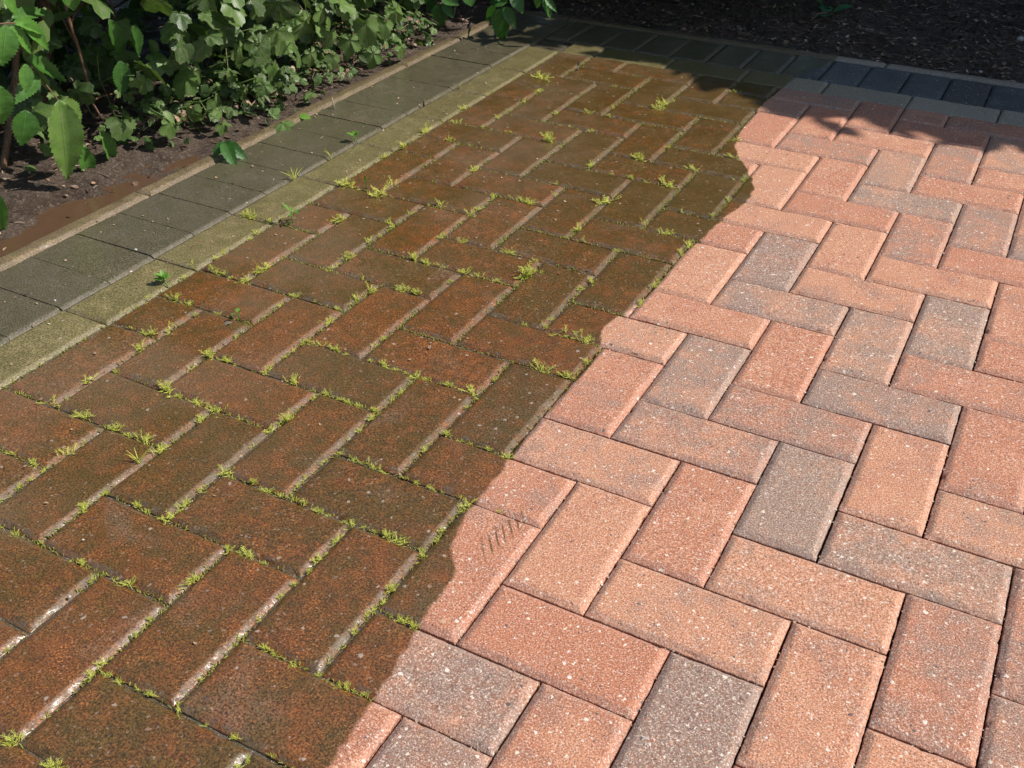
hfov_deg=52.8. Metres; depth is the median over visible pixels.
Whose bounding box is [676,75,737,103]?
paver
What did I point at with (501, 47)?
soldier block
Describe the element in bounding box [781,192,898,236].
paver
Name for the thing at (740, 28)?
leaf litter
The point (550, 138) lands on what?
moss tuft
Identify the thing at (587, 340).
moss tuft
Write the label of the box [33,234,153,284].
soldier block
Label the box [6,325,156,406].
paver
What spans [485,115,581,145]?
paver
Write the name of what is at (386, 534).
moss tuft
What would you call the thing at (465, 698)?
paver
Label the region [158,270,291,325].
paver
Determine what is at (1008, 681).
paver
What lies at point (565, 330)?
moss tuft
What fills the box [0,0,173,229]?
elder shrub
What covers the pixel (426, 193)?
paver
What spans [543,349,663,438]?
paver
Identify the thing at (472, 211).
moss tuft
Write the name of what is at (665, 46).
soldier block
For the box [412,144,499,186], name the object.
paver
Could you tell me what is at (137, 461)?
grass seedling
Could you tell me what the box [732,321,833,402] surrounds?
paver
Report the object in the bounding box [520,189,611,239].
paver
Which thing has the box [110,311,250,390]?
paver
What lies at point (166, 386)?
moss tuft
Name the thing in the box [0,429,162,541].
paver
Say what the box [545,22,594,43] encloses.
soldier block
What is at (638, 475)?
paver
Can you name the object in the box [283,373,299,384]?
moss tuft
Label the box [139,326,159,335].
moss tuft
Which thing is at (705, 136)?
paver
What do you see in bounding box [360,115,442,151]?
border block
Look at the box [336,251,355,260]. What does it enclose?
moss tuft
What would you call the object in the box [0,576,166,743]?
paver
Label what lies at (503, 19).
corner shrub
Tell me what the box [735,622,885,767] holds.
paver
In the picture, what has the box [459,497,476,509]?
moss tuft
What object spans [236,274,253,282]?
moss tuft
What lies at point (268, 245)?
paver
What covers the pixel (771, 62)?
soldier block
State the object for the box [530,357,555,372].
moss tuft
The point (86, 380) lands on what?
moss tuft
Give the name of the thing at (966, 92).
soldier block
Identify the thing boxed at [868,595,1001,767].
paver
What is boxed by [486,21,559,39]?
soldier block
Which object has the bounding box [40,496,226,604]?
paver
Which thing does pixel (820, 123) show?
paver
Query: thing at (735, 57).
soldier block
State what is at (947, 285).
paver
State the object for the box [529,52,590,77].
paver
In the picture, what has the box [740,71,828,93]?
border block
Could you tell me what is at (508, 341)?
paver
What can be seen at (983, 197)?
paver
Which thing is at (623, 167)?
paver
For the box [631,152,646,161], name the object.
moss tuft
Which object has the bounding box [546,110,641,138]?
paver
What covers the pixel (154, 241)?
soldier block
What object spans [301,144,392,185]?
border block
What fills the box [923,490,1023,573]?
paver
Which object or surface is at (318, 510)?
moss tuft
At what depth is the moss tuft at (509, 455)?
1.33 m
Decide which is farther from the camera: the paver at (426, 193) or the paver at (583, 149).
the paver at (583, 149)
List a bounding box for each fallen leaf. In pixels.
[213,140,246,163]
[275,120,294,132]
[299,113,310,118]
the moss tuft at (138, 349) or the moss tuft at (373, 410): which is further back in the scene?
the moss tuft at (138, 349)
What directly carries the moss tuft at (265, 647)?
on the paver at (309, 621)
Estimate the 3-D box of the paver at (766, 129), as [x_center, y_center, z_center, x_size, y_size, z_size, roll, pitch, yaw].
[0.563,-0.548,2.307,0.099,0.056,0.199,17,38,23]
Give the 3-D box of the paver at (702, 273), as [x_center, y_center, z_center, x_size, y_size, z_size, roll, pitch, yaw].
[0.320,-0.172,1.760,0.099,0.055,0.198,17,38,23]
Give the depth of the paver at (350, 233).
1.82 m
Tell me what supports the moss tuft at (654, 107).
on the paver at (659, 118)
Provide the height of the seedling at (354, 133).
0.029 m
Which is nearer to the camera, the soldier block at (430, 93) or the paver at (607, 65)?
the soldier block at (430, 93)
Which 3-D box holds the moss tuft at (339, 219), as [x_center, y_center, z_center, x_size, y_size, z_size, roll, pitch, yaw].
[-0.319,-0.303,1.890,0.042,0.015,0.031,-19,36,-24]
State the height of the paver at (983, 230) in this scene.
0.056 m
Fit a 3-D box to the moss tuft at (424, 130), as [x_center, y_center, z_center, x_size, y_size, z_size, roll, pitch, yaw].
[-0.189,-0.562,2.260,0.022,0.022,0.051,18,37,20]
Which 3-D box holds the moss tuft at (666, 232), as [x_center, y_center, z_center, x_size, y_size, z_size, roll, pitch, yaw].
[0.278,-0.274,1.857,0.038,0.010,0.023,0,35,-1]
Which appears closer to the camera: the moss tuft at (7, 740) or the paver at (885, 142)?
the moss tuft at (7, 740)
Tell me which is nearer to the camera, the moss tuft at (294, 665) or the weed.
the moss tuft at (294, 665)
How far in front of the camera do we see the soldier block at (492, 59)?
2.71 m
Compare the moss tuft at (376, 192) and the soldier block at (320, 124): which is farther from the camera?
the soldier block at (320, 124)
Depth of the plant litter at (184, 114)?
2.33 m
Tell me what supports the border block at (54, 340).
on the ground
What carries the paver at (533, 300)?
on the ground
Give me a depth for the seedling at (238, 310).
1.60 m
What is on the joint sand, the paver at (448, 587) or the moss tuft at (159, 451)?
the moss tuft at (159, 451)
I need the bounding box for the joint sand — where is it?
[0,40,1023,767]
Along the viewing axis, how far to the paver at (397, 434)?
1.37 m
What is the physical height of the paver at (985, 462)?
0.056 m
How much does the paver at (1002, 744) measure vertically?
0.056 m
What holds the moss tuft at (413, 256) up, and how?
on the paver at (421, 229)
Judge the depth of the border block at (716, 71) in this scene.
2.62 m
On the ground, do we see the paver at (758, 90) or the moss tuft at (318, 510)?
the paver at (758, 90)
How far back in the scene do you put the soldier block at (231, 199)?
1.99 m
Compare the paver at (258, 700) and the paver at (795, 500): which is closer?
the paver at (258, 700)
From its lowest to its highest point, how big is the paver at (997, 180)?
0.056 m
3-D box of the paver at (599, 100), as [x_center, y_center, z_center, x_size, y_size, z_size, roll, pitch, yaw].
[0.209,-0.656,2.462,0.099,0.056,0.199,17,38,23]
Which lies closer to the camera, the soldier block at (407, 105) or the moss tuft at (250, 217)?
the moss tuft at (250, 217)
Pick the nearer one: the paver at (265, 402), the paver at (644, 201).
the paver at (265, 402)
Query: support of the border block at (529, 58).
on the ground
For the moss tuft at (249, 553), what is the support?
on the paver at (216, 609)
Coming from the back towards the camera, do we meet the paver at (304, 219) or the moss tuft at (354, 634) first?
the paver at (304, 219)
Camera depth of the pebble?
2.76 m
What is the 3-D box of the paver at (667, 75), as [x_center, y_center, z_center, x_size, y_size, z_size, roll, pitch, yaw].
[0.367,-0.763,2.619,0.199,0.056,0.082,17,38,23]
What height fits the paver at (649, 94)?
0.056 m
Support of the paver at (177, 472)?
on the ground
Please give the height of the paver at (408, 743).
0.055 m
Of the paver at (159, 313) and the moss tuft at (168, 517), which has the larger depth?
the paver at (159, 313)
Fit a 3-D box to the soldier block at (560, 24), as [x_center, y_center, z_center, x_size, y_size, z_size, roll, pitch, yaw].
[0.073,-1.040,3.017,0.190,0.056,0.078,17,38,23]
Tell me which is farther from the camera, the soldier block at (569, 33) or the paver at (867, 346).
the soldier block at (569, 33)
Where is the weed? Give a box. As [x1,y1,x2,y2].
[816,0,852,16]
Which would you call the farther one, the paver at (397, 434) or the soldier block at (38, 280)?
the soldier block at (38, 280)
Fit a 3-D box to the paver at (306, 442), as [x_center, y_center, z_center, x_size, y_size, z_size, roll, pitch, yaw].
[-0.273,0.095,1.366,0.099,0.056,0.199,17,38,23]
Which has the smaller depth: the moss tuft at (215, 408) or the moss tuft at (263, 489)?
the moss tuft at (263, 489)
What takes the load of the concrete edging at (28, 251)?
on the ground
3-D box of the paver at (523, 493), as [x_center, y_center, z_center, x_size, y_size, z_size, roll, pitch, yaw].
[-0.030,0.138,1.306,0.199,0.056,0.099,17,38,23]
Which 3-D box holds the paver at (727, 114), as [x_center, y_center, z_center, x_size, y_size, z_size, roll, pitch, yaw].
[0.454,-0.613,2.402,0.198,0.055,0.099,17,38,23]
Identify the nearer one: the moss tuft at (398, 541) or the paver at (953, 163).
the moss tuft at (398, 541)
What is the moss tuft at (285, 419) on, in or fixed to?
on the paver at (306, 442)
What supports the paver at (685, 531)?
on the ground
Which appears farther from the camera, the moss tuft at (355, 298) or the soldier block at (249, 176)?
the soldier block at (249, 176)
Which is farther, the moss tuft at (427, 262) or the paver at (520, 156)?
the paver at (520, 156)
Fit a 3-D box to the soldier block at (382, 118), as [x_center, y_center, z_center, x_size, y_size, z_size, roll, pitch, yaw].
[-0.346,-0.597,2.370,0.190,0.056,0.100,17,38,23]
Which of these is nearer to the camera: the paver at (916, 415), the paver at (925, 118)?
the paver at (916, 415)
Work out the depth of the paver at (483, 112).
2.37 m
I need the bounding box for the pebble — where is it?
[1016,36,1023,40]
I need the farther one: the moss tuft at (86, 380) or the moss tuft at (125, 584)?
the moss tuft at (86, 380)
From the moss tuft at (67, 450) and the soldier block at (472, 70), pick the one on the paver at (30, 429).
the moss tuft at (67, 450)
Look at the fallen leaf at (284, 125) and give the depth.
2.27 m
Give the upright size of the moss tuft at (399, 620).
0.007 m
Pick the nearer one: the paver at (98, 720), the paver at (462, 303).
the paver at (98, 720)
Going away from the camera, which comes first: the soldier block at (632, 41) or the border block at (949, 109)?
the border block at (949, 109)
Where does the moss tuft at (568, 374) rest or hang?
on the paver at (508, 341)
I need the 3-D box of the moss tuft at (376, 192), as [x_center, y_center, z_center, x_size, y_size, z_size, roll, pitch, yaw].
[-0.256,-0.373,1.986,0.041,0.024,0.065,1,35,1]
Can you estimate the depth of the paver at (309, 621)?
1.12 m
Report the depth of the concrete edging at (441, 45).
2.80 m
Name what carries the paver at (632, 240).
on the ground
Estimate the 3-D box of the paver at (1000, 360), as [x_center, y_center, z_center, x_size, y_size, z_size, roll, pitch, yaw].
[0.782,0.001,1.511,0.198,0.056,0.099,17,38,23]
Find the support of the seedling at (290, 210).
on the paver at (304, 219)
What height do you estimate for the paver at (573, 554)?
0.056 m
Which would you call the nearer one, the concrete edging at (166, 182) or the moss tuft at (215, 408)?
the moss tuft at (215, 408)
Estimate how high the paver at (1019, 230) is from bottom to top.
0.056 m
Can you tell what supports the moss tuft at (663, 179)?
on the paver at (644, 201)
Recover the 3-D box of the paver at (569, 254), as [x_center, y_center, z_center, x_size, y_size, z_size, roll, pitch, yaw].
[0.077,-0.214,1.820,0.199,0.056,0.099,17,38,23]
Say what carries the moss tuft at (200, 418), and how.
on the paver at (177, 472)
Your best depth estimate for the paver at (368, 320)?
1.60 m
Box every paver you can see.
[0,389,103,469]
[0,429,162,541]
[0,451,42,502]
[0,528,99,633]
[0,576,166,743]
[0,621,27,657]
[0,736,52,767]
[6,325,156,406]
[19,672,250,767]
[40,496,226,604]
[54,372,213,449]
[101,551,298,708]
[107,411,272,519]
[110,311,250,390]
[113,297,201,338]
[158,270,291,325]
[162,358,316,430]
[169,476,351,577]
[176,641,401,767]
[201,225,315,282]
[212,298,342,374]
[226,395,375,497]
[241,753,281,767]
[244,527,420,673]
[247,259,378,311]
[266,343,415,412]
[277,204,349,234]
[285,215,395,270]
[289,456,464,552]
[308,286,430,358]
[311,186,422,224]
[321,613,539,760]
[332,249,461,299]
[336,378,475,476]
[345,151,433,194]
[362,330,509,395]
[366,716,491,767]
[367,206,469,260]
[378,504,540,646]
[384,177,495,215]
[399,136,458,159]
[400,274,513,344]
[401,436,575,530]
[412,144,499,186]
[414,238,540,287]
[424,122,521,152]
[442,363,571,456]
[445,197,541,248]
[446,96,523,128]
[453,169,564,206]
[456,316,600,381]
[457,585,668,727]
[479,137,562,177]
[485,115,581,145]
[487,263,594,330]
[488,683,631,767]
[489,83,540,101]
[494,229,617,275]
[502,482,650,616]
[507,90,579,121]
[510,418,679,511]
[511,72,596,96]
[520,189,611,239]
[523,162,631,198]
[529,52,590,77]
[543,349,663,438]
[544,130,623,169]
[544,304,686,366]
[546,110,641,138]
[563,67,649,90]
[563,85,632,115]
[569,219,692,265]
[571,253,671,317]
[581,57,626,72]
[584,559,790,692]
[590,155,695,189]
[593,180,678,228]
[604,103,698,131]
[608,124,683,162]
[610,400,777,486]
[611,652,762,767]
[616,64,699,85]
[620,79,687,108]
[621,462,755,588]
[629,291,769,353]
[640,334,750,420]
[644,210,763,256]
[652,147,758,180]
[652,242,746,304]
[662,98,755,125]
[663,172,742,218]
[671,118,740,154]
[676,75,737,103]
[704,535,904,655]
[708,384,871,470]
[711,279,847,338]
[714,200,831,245]
[715,140,818,176]
[716,92,808,119]
[729,112,797,147]
[730,81,777,98]
[731,165,806,210]
[731,232,817,292]
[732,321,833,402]
[733,442,854,562]
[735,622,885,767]
[771,88,860,114]
[775,133,877,168]
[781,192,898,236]
[787,106,851,140]
[789,268,924,327]
[796,158,867,201]
[801,369,960,450]
[806,222,886,280]
[817,512,1011,625]
[819,308,912,386]
[833,127,934,161]
[838,425,948,537]
[844,101,903,134]
[847,184,962,228]
[855,728,965,767]
[859,150,926,192]
[865,257,997,315]
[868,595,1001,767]
[877,213,953,268]
[889,354,1023,421]
[890,121,989,154]
[898,109,948,127]
[902,296,989,370]
[910,176,1023,214]
[919,143,983,184]
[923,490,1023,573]
[936,407,1023,513]
[938,246,1023,288]
[944,116,1023,141]
[947,204,1017,257]
[972,169,1023,200]
[974,339,1023,383]
[976,694,1023,767]
[978,137,1023,175]
[982,284,1023,347]
[989,568,1023,704]
[1007,236,1023,260]
[1012,201,1023,239]
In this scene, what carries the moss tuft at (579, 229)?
on the paver at (574, 209)
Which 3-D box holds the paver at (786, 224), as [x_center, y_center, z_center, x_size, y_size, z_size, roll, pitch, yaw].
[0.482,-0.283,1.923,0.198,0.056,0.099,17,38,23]
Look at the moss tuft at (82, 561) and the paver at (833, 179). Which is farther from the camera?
the paver at (833, 179)
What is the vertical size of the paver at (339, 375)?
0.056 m
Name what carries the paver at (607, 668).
on the ground
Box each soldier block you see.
[0,257,109,310]
[0,288,60,339]
[0,335,9,345]
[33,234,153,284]
[77,213,193,259]
[120,193,231,235]
[158,175,265,214]
[194,159,297,194]
[236,142,328,176]
[258,128,355,159]
[291,114,381,144]
[317,100,406,129]
[343,88,429,115]
[368,77,451,102]
[389,66,472,90]
[411,56,491,77]
[431,45,509,67]
[452,36,526,56]
[471,28,544,46]
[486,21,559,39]
[515,13,571,29]
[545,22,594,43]
[569,26,626,46]
[603,30,658,52]
[636,35,691,57]
[670,40,725,62]
[706,45,760,68]
[743,50,796,74]
[780,55,833,80]
[819,61,871,86]
[858,67,910,93]
[899,73,950,99]
[941,79,992,106]
[984,85,1023,114]
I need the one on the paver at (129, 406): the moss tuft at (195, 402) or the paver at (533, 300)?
the moss tuft at (195, 402)
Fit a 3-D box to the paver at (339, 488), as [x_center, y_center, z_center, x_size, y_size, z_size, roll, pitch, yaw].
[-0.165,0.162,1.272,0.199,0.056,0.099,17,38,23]
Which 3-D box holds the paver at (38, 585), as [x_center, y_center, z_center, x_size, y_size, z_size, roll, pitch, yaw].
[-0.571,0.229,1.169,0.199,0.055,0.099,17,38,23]
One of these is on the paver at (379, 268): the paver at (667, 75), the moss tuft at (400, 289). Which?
the moss tuft at (400, 289)
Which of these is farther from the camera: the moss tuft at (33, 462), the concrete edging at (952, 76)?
the concrete edging at (952, 76)
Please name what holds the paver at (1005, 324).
on the ground
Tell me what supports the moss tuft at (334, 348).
on the paver at (368, 320)
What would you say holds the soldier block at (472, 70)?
on the ground
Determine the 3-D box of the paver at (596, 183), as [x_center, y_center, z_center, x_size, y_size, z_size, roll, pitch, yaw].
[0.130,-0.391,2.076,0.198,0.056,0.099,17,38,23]
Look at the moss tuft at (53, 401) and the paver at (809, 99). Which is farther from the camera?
the paver at (809, 99)
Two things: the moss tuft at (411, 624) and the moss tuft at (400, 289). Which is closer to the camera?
the moss tuft at (411, 624)
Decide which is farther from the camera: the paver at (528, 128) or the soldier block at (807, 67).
the soldier block at (807, 67)
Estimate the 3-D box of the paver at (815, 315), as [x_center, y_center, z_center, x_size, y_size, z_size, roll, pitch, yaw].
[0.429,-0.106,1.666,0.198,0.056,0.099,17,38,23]
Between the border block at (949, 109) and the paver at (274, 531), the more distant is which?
the border block at (949, 109)
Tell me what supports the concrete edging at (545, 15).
on the ground
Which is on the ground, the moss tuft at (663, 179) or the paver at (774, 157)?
the paver at (774, 157)
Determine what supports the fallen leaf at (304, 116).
on the concrete edging at (166, 182)
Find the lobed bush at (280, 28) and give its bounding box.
[0,0,457,171]
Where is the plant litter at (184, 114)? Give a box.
[0,0,496,250]
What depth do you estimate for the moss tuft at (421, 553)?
1.17 m
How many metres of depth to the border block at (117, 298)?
1.67 m
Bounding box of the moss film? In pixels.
[0,51,778,767]
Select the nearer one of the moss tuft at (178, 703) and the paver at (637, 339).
the moss tuft at (178, 703)
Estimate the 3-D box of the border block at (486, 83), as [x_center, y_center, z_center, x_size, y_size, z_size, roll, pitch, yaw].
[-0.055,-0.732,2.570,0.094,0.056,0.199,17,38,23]
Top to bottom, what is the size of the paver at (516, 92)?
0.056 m
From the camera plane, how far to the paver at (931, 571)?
1.16 m
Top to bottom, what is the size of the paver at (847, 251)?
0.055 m
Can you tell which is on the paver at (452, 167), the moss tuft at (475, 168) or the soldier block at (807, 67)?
the moss tuft at (475, 168)
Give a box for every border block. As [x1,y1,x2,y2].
[0,311,105,390]
[66,259,195,324]
[156,215,271,271]
[233,177,336,225]
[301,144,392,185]
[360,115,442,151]
[410,90,485,122]
[454,67,524,95]
[494,46,558,72]
[562,43,606,58]
[594,48,676,68]
[666,59,750,81]
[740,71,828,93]
[822,83,911,111]
[905,96,1000,122]
[997,110,1023,126]
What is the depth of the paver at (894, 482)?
1.29 m
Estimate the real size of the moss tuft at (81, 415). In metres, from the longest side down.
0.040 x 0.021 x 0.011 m
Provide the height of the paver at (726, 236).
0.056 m
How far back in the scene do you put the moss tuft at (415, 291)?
1.68 m
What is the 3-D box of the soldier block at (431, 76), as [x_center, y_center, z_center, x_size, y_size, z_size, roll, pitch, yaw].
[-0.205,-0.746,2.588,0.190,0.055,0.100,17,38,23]
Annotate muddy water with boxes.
[0,155,199,257]
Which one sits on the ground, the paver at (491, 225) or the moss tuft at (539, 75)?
the paver at (491, 225)
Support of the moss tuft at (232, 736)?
on the paver at (258, 700)
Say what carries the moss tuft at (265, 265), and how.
on the paver at (268, 245)
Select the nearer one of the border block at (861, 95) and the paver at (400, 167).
the paver at (400, 167)
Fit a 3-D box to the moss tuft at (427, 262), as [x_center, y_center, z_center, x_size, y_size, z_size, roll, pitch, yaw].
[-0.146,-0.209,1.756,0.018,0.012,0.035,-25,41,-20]
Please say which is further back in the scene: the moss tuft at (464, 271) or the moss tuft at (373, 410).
the moss tuft at (464, 271)
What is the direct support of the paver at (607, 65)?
on the ground
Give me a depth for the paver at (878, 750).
0.96 m
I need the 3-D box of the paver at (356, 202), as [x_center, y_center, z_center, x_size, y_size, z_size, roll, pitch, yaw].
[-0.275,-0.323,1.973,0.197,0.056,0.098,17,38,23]
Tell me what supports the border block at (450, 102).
on the ground
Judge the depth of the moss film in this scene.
1.53 m
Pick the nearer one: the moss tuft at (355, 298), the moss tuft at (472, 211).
the moss tuft at (355, 298)
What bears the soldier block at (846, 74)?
on the ground
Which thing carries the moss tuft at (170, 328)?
on the paver at (170, 357)
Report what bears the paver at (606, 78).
on the ground
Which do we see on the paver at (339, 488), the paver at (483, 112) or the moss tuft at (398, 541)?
the moss tuft at (398, 541)
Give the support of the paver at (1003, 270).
on the ground
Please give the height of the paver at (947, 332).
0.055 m
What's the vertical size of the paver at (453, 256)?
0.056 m
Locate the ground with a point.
(133, 156)
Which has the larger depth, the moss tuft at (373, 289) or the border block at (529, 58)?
the border block at (529, 58)
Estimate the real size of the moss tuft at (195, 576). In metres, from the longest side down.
0.033 x 0.015 x 0.012 m
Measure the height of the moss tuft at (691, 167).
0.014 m
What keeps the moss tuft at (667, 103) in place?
on the paver at (649, 94)
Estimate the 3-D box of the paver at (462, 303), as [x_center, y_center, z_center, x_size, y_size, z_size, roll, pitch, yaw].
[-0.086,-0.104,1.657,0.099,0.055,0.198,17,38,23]
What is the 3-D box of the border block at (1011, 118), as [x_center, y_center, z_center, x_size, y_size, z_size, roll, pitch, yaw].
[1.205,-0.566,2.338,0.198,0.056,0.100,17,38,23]
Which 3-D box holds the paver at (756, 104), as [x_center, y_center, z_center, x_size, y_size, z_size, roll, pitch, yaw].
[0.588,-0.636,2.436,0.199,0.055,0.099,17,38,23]
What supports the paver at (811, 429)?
on the ground
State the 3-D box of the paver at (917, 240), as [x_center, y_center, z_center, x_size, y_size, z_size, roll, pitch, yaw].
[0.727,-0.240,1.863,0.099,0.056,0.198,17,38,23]
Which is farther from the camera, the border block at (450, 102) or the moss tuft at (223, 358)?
the border block at (450, 102)
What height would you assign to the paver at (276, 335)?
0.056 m
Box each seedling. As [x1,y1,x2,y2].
[125,448,148,463]
[153,269,169,287]
[230,308,241,320]
[282,203,299,222]
[346,130,358,143]
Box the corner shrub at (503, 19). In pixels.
[423,0,556,38]
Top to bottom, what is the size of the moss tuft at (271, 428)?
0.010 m
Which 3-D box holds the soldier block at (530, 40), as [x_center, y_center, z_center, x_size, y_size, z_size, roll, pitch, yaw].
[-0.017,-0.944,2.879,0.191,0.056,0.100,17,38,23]
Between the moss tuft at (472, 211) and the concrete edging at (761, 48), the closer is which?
the moss tuft at (472, 211)
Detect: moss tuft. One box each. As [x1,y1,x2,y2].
[0,728,24,745]
[28,458,39,468]
[36,395,70,406]
[40,756,66,767]
[53,443,78,455]
[70,409,95,417]
[76,557,87,566]
[77,498,89,512]
[81,373,98,383]
[84,668,94,680]
[93,655,111,669]
[108,422,122,430]
[116,575,136,586]
[132,500,140,507]
[133,340,143,350]
[134,429,153,444]
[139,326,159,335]
[150,442,166,454]
[157,509,182,524]
[158,380,174,396]
[164,321,177,334]
[165,291,181,300]
[175,496,190,508]
[176,702,180,718]
[177,572,202,589]
[189,397,205,406]
[195,414,205,422]
[198,348,214,359]
[205,403,227,417]
[208,264,222,274]
[215,465,234,476]
[218,355,232,362]
[229,732,241,739]
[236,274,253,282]
[239,208,255,218]
[241,545,254,559]
[242,754,250,766]
[247,266,266,273]
[257,487,275,493]
[259,643,272,650]
[260,262,270,269]
[262,423,275,434]
[276,408,299,423]
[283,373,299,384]
[287,661,308,668]
[309,552,327,563]
[311,507,327,514]
[318,314,336,326]
[326,214,346,223]
[327,343,340,351]
[329,532,344,544]
[335,177,360,189]
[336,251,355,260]
[336,680,350,691]
[350,293,360,303]
[350,620,357,635]
[366,282,375,293]
[367,180,390,197]
[368,406,379,413]
[382,529,391,540]
[384,580,399,593]
[386,218,394,230]
[387,532,410,545]
[394,613,410,623]
[395,283,410,291]
[407,370,420,378]
[408,250,418,261]
[408,620,417,631]
[411,288,421,294]
[415,550,426,563]
[419,123,431,134]
[421,258,430,264]
[441,429,453,436]
[443,381,456,387]
[457,266,471,274]
[458,384,482,398]
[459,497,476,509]
[466,207,475,216]
[469,165,477,171]
[501,451,513,458]
[514,260,542,280]
[523,197,536,205]
[530,70,553,81]
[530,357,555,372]
[540,131,554,142]
[550,324,582,338]
[556,368,579,378]
[570,221,582,230]
[573,330,594,343]
[592,193,620,204]
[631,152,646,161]
[651,102,665,109]
[656,99,674,106]
[658,228,673,234]
[659,175,677,187]
[684,240,695,247]
[685,164,701,172]
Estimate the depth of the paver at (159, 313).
1.61 m
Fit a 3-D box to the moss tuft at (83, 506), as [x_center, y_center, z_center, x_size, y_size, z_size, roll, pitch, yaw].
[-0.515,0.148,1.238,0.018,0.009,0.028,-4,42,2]
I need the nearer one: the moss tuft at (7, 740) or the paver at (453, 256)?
the moss tuft at (7, 740)
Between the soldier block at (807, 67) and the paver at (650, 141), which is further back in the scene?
the soldier block at (807, 67)
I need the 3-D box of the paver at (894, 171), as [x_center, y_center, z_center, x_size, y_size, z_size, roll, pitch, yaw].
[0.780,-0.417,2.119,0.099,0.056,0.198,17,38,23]
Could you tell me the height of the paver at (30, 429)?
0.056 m
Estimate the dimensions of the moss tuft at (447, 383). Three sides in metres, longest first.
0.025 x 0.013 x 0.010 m
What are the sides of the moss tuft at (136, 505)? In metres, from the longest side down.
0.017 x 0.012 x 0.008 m
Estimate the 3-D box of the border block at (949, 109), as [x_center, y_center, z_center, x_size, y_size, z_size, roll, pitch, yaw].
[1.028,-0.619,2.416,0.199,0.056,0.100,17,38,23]
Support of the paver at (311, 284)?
on the ground
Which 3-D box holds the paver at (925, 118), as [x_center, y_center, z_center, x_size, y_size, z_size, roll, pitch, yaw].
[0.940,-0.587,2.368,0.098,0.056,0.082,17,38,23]
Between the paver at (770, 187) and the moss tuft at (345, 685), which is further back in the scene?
the paver at (770, 187)
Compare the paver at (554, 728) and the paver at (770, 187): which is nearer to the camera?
the paver at (554, 728)
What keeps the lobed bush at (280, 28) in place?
on the ground
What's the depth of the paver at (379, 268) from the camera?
1.73 m
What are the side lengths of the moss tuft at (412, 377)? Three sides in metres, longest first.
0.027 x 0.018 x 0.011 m
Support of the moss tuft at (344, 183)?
on the paver at (356, 202)
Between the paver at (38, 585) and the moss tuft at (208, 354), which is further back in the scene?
the moss tuft at (208, 354)
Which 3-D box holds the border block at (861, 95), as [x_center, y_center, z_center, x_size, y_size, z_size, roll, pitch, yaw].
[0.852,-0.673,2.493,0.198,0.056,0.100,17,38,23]
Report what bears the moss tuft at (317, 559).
on the paver at (309, 621)
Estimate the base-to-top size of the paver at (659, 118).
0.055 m
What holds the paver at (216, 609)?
on the ground
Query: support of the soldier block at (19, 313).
on the ground
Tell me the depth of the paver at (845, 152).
2.19 m
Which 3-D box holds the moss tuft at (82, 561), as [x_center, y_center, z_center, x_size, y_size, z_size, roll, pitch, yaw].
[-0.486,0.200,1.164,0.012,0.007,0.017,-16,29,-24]
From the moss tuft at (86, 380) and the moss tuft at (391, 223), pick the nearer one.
the moss tuft at (86, 380)
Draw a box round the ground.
[0,0,1023,240]
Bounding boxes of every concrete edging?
[0,192,149,272]
[137,64,406,196]
[397,20,491,66]
[509,7,569,19]
[566,17,886,67]
[886,64,1023,88]
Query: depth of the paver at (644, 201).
1.96 m
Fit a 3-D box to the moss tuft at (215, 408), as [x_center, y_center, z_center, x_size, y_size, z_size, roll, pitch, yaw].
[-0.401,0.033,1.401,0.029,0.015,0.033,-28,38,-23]
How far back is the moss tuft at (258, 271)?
1.73 m
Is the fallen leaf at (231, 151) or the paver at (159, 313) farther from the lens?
the fallen leaf at (231, 151)
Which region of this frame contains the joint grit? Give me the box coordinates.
[415,114,1023,765]
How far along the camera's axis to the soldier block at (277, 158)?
2.13 m
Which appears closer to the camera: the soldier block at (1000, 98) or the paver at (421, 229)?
the paver at (421, 229)
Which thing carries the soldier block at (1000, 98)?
on the ground
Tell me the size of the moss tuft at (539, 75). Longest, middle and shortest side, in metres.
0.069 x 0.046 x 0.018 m
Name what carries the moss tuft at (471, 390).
on the paver at (397, 434)
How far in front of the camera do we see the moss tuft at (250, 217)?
1.90 m
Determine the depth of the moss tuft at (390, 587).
1.13 m
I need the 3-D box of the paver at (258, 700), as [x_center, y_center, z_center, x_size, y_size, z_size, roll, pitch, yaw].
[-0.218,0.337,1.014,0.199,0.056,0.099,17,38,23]
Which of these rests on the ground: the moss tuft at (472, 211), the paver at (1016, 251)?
the paver at (1016, 251)
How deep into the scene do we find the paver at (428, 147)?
2.19 m
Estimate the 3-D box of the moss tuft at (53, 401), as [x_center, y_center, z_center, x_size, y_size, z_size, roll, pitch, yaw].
[-0.630,0.024,1.415,0.038,0.013,0.026,17,27,12]
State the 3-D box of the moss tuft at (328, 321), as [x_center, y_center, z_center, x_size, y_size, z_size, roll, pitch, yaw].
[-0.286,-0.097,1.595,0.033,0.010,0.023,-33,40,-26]
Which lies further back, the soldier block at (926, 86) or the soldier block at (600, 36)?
the soldier block at (600, 36)
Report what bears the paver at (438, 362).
on the ground
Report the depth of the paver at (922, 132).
2.26 m
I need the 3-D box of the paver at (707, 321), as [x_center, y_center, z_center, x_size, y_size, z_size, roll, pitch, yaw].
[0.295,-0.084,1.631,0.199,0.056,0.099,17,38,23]
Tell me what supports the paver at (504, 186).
on the ground
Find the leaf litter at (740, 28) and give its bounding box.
[476,0,1023,81]
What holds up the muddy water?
on the ground
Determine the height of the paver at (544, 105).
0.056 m
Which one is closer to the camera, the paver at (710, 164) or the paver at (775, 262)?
the paver at (775, 262)
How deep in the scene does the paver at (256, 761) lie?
0.95 m
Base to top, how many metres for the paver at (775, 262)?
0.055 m
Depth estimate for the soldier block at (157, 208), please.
1.91 m
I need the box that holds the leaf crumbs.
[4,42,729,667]
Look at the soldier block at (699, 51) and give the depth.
2.75 m

